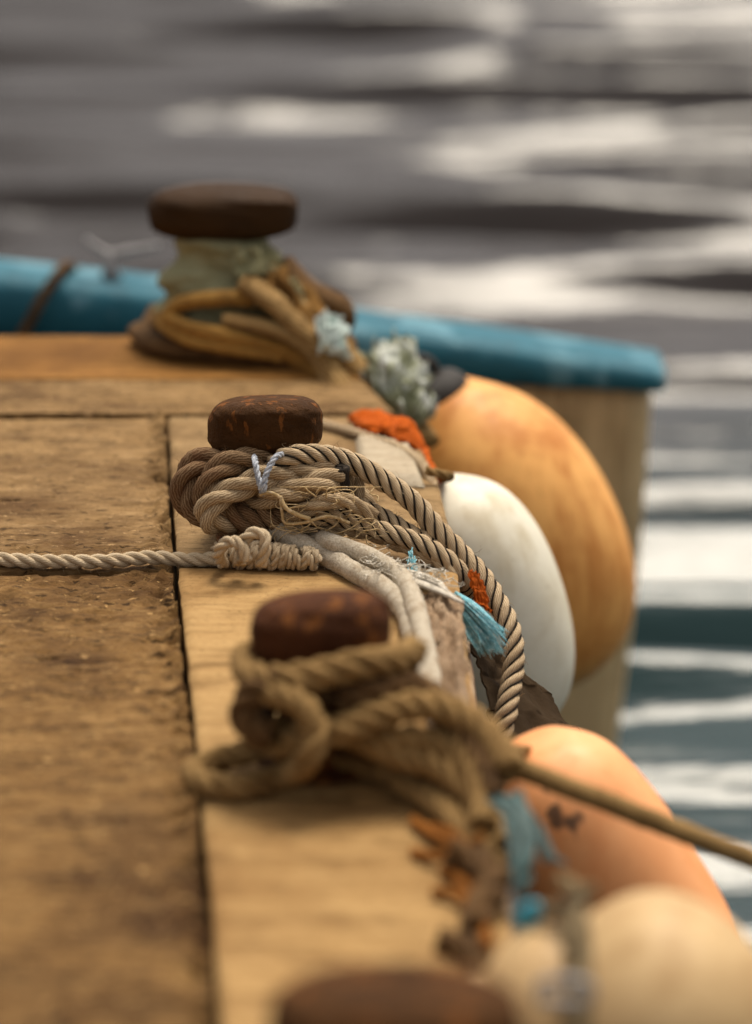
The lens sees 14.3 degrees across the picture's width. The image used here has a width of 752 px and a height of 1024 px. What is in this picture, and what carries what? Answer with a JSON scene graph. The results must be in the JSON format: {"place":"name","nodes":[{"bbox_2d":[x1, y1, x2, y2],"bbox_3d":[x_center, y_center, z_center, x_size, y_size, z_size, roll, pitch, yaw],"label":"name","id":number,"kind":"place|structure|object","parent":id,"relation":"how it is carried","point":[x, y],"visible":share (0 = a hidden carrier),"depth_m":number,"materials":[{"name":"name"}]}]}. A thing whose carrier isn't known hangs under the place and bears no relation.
{"place":"outdoors","nodes":[
{"label":"outdoors","id":0,"kind":"place"},
{"bbox_2d":[0,0,751,940],"bbox_3d":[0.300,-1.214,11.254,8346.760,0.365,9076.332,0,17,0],"label":"water","id":1,"kind":"structure","parent":0,"point":[576,168],"depth_m":10.81,"materials":[{"name":"grey liquid"}]},
{"bbox_2d":[0,335,522,1023],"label":"wooden boat","id":2,"kind":"object","parent":1,"relation":"on","point":[140,883],"visible":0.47,"depth_m":3.21,"materials":[{"name":"brown wood"}]},
{"bbox_2d":[0,526,322,570],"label":"mooring rope","id":3,"kind":"object","parent":2,"relation":"on","point":[246,550],"visible":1,"depth_m":3.81,"materials":[{"name":"beige fabric"}]},
{"bbox_2d":[147,182,297,240],"bbox_3d":[-0.247,-0.397,4.881,0.244,0.270,0.165,0,17,0],"label":"bollard","id":4,"kind":"object","parent":2,"relation":"on","point":[232,211],"visible":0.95,"depth_m":4.79,"materials":[{"name":"brown metal"}]},
{"bbox_2d":[151,239,305,339],"bbox_3d":[-0.229,-0.375,4.872,0.274,0.176,0.244,0,17,0],"label":"cloth wrap","id":5,"kind":"object","parent":4,"relation":"attached to","point":[200,265],"visible":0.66,"depth_m":4.81,"materials":[{"name":"fabric"}]},
{"bbox_2d":[152,290,316,375],"bbox_3d":[-0.202,-0.272,4.805,0.318,0.173,0.280,0,17,0],"label":"mooring rope","id":6,"kind":"object","parent":2,"relation":"on","point":[168,320],"visible":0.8,"depth_m":4.76,"materials":[{"name":"brown fabric"}]},
{"bbox_2d":[126,256,355,367],"bbox_3d":[-0.127,-0.262,4.810,0.601,0.265,0.237,12,21,32],"label":"mooring rope","id":7,"kind":"object","parent":2,"relation":"on","point":[145,334],"visible":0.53,"depth_m":4.82,"materials":[{"name":"brown fabric"}]},
{"bbox_2d":[207,395,322,541],"bbox_3d":[-0.143,-0.059,3.920,0.150,0.201,0.142,0,17,0],"label":"bollard","id":8,"kind":"object","parent":2,"relation":"on","point":[272,424],"visible":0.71,"depth_m":3.84,"materials":[{"name":"metal"}]},
{"bbox_2d":[167,447,399,542],"bbox_3d":[-0.115,-0.029,3.905,0.308,0.156,0.218,0,17,0],"label":"mooring rope","id":9,"kind":"object","parent":8,"relation":"attached to","point":[212,491],"visible":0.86,"depth_m":3.83,"materials":[{"name":"beige fabric"}]},
{"bbox_2d":[251,451,283,496],"bbox_3d":[-0.131,-0.049,3.817,0.053,0.055,0.043,-4,18,-12],"label":"twine","id":10,"kind":"object","parent":9,"relation":"attached to","point":[262,482],"visible":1,"depth_m":3.80,"materials":[{"name":"white fabric"}]},
{"bbox_2d":[259,486,388,547],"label":"frayed fibres","id":11,"kind":"object","parent":9,"relation":"attached to","point":[286,523],"visible":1,"depth_m":3.81,"materials":[{"name":"fabric"}]},
{"bbox_2d":[250,588,391,784],"bbox_3d":[-0.058,0.175,3.175,0.150,0.201,0.142,0,17,0],"label":"bollard","id":12,"kind":"object","parent":2,"relation":"on","point":[286,629],"visible":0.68,"depth_m":3.10,"materials":[{"name":"metal"}]},
{"bbox_2d":[182,634,527,886],"bbox_3d":[0.018,0.231,3.091,0.420,0.185,0.237,12,21,33],"label":"mooring rope","id":13,"kind":"object","parent":12,"relation":"attached to","point":[464,767],"visible":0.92,"depth_m":3.07,"materials":[{"name":"brown fabric"}]},
{"bbox_2d":[485,789,566,894],"bbox_3d":[0.152,0.315,2.888,0.068,0.062,0.134,-3,18,-10],"label":"rag","id":14,"kind":"object","parent":13,"relation":"hanging from","point":[525,832],"visible":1,"depth_m":2.89,"materials":[{"name":"blue fabric"}]},
{"bbox_2d":[442,729,751,869],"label":"mooring line","id":15,"kind":"object","parent":13,"relation":"attached to","point":[630,811],"visible":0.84,"depth_m":3.09,"materials":[{"name":"brown fabric"}]},
{"bbox_2d":[263,263,379,397],"bbox_3d":[-0.065,-0.269,4.754,0.281,0.225,0.109,16,24,41],"label":"mooring rope","id":16,"kind":"object","parent":2,"relation":"on","point":[279,280],"visible":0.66,"depth_m":4.77,"materials":[{"name":"brown fabric"}]},
{"bbox_2d":[221,275,439,448],"bbox_3d":[-0.064,-0.239,4.721,0.370,0.239,0.132,13,22,36],"label":"mooring rope","id":17,"kind":"object","parent":2,"relation":"on","point":[293,327],"visible":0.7,"depth_m":4.73,"materials":[{"name":"brown fabric"}]},
{"bbox_2d":[314,308,352,360],"bbox_3d":[-0.068,-0.281,4.723,0.062,0.080,0.071,-7,19,-22],"label":"rag","id":18,"kind":"object","parent":17,"relation":"attached to","point":[332,331],"visible":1,"depth_m":4.71,"materials":[{"name":"white fabric"}]},
{"bbox_2d":[268,523,440,727],"bbox_3d":[0.018,0.120,3.600,0.140,0.059,0.689,-6,18,-17],"label":"mooring rope","id":19,"kind":"object","parent":2,"relation":"on","point":[402,595],"visible":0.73,"depth_m":3.73,"materials":[{"name":"fabric"}]},
{"bbox_2d":[323,419,441,499],"bbox_3d":[0.008,-0.066,4.319,0.058,0.072,0.419,-10,20,-28],"label":"cord","id":20,"kind":"object","parent":2,"relation":"on","point":[421,464],"visible":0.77,"depth_m":4.34,"materials":[{"name":"fabric"}]},
{"bbox_2d":[355,435,424,487],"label":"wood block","id":21,"kind":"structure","parent":2,"relation":"on","point":[396,460],"depth_m":4.25,"materials":[{"name":"beige wood"}]},
{"bbox_2d":[260,441,525,734],"bbox_3d":[0.045,0.108,3.845,0.418,0.390,0.189,13,22,36],"label":"mooring rope","id":22,"kind":"object","parent":2,"relation":"on","point":[435,541],"visible":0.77,"depth_m":3.83,"materials":[{"name":"beige fabric"}]},
{"bbox_2d":[348,409,441,483],"bbox_3d":[0.041,-0.099,4.381,0.094,0.069,0.253,-11,21,-32],"label":"cloth strip","id":23,"kind":"object","parent":2,"relation":"on","point":[402,429],"visible":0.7,"depth_m":4.39,"materials":[{"name":"orange fabric"}]},
{"bbox_2d":[268,961,522,1023],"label":"bollard","id":24,"kind":"object","parent":2,"relation":"on","point":[387,992],"visible":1,"depth_m":2.24,"materials":[{"name":"metal"}]},
{"bbox_2d":[357,328,438,427],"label":"rope","id":25,"kind":"object","parent":2,"relation":"on","point":[395,372],"visible":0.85,"depth_m":4.70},
{"bbox_2d":[359,543,464,604],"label":"frayed strands","id":26,"kind":"object","parent":2,"relation":"on","point":[424,579],"visible":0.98,"depth_m":3.70,"materials":[{"name":"white fabric"}]},
{"bbox_2d":[422,591,470,704],"bbox_3d":[0.076,0.152,3.528,0.064,0.027,0.388,0,17,0],"label":"timber strip","id":27,"kind":"object","parent":2,"relation":"on","point":[447,625],"visible":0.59,"depth_m":3.52,"materials":[{"name":"beige wood"}]},
{"bbox_2d":[408,814,494,950],"bbox_3d":[0.085,0.347,2.884,0.068,0.041,0.338,-4,18,-11],"label":"tangled cord","id":28,"kind":"object","parent":2,"relation":"on","point":[436,832],"visible":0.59,"depth_m":2.93,"materials":[{"name":"orange fabric"}]},
{"bbox_2d":[406,547,508,658],"bbox_3d":[0.091,0.118,3.728,0.056,0.105,0.188,-17,24,-42],"label":"frayed rope end","id":29,"kind":"object","parent":2,"relation":"hanging from","point":[478,619],"visible":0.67,"depth_m":3.69,"materials":[{"name":"blue fabric"}]},
{"bbox_2d":[434,835,508,970],"bbox_3d":[0.091,0.371,2.820,0.066,0.052,0.251,1,18,4],"label":"rope stub","id":30,"kind":"object","parent":2,"relation":"on","point":[487,892],"visible":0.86,"depth_m":2.81,"materials":[{"name":"brown fabric"}]},
{"bbox_2d":[468,569,492,612],"bbox_3d":[0.130,0.099,3.769,0.027,0.052,0.028,-9,19,-25],"label":"cloth scrap","id":31,"kind":"object","parent":2,"relation":"on","point":[480,595],"visible":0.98,"depth_m":3.77,"materials":[{"name":"orange fabric"}]},
{"bbox_2d":[424,466,574,710],"bbox_3d":[0.159,0.116,4.395,0.273,0.474,0.278,-5,18,-17],"label":"fender","id":32,"kind":"object","parent":2,"relation":"hanging from","point":[496,523],"visible":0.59,"depth_m":4.32,"materials":[{"name":"white plastic"}]},
{"bbox_2d":[470,644,579,738],"bbox_3d":[0.192,0.238,3.810,0.146,0.127,0.188,-6,18,-18],"label":"canvas flap","id":33,"kind":"object","parent":2,"relation":"hanging from","point":[537,707],"visible":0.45,"depth_m":3.82,"materials":[{"name":"brown fabric"}]},
{"bbox_2d":[417,353,635,686],"bbox_3d":[0.216,0.017,4.954,0.428,0.577,0.374,0,17,0],"label":"fender","id":34,"kind":"object","parent":2,"relation":"hanging from","point":[533,457],"visible":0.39,"depth_m":4.82,"materials":[{"name":"orange rubber"}]},
{"bbox_2d":[475,890,751,1023],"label":"fender","id":35,"kind":"object","parent":2,"relation":"hanging from","point":[663,957],"visible":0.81,"depth_m":2.58,"materials":[{"name":"beige plastic"}]},
{"bbox_2d":[513,900,541,928],"bbox_3d":[0.134,0.355,2.649,0.028,0.025,0.015,0,17,0],"label":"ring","id":36,"kind":"object","parent":35,"relation":"on","point":[531,909],"visible":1,"depth_m":2.64,"materials":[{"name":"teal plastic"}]},
{"bbox_2d":[527,872,598,953],"bbox_3d":[0.171,0.355,2.598,0.057,0.049,0.142,-4,18,-11],"label":"lanyard","id":37,"kind":"object","parent":35,"relation":"attached to","point":[574,904],"visible":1,"depth_m":2.62,"materials":[{"name":"beige fabric"}]},
{"bbox_2d":[533,915,595,1023],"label":"strap","id":38,"kind":"object","parent":35,"relation":"attached to","point":[576,1002],"visible":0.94,"depth_m":2.57,"materials":[{"name":"grey fabric"}]},
{"bbox_2d":[505,726,735,924],"bbox_3d":[0.282,0.487,3.396,0.341,0.561,0.291,0,17,0],"label":"fender","id":39,"kind":"object","parent":2,"relation":"hanging from","point":[610,857],"visible":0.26,"depth_m":3.30,"materials":[{"name":"orange plastic"}]},
{"bbox_2d":[0,259,665,746],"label":"moored boat","id":40,"kind":"object","parent":1,"relation":"on","point":[594,397],"visible":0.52,"depth_m":5.57,"materials":[{"name":"blue paint"}]},
{"bbox_2d":[16,261,77,335],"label":"lashing rope","id":41,"kind":"object","parent":40,"relation":"attached to","point":[48,287],"visible":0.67,"depth_m":5.47,"materials":[{"name":"brown fabric"}]},
{"bbox_2d":[84,237,158,280],"bbox_3d":[-0.469,-0.469,5.555,0.138,0.078,0.038,0,17,0],"label":"cleat","id":42,"kind":"object","parent":40,"relation":"on","point":[110,272],"visible":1,"depth_m":5.55,"materials":[{"name":"grey metal"}]}
]}

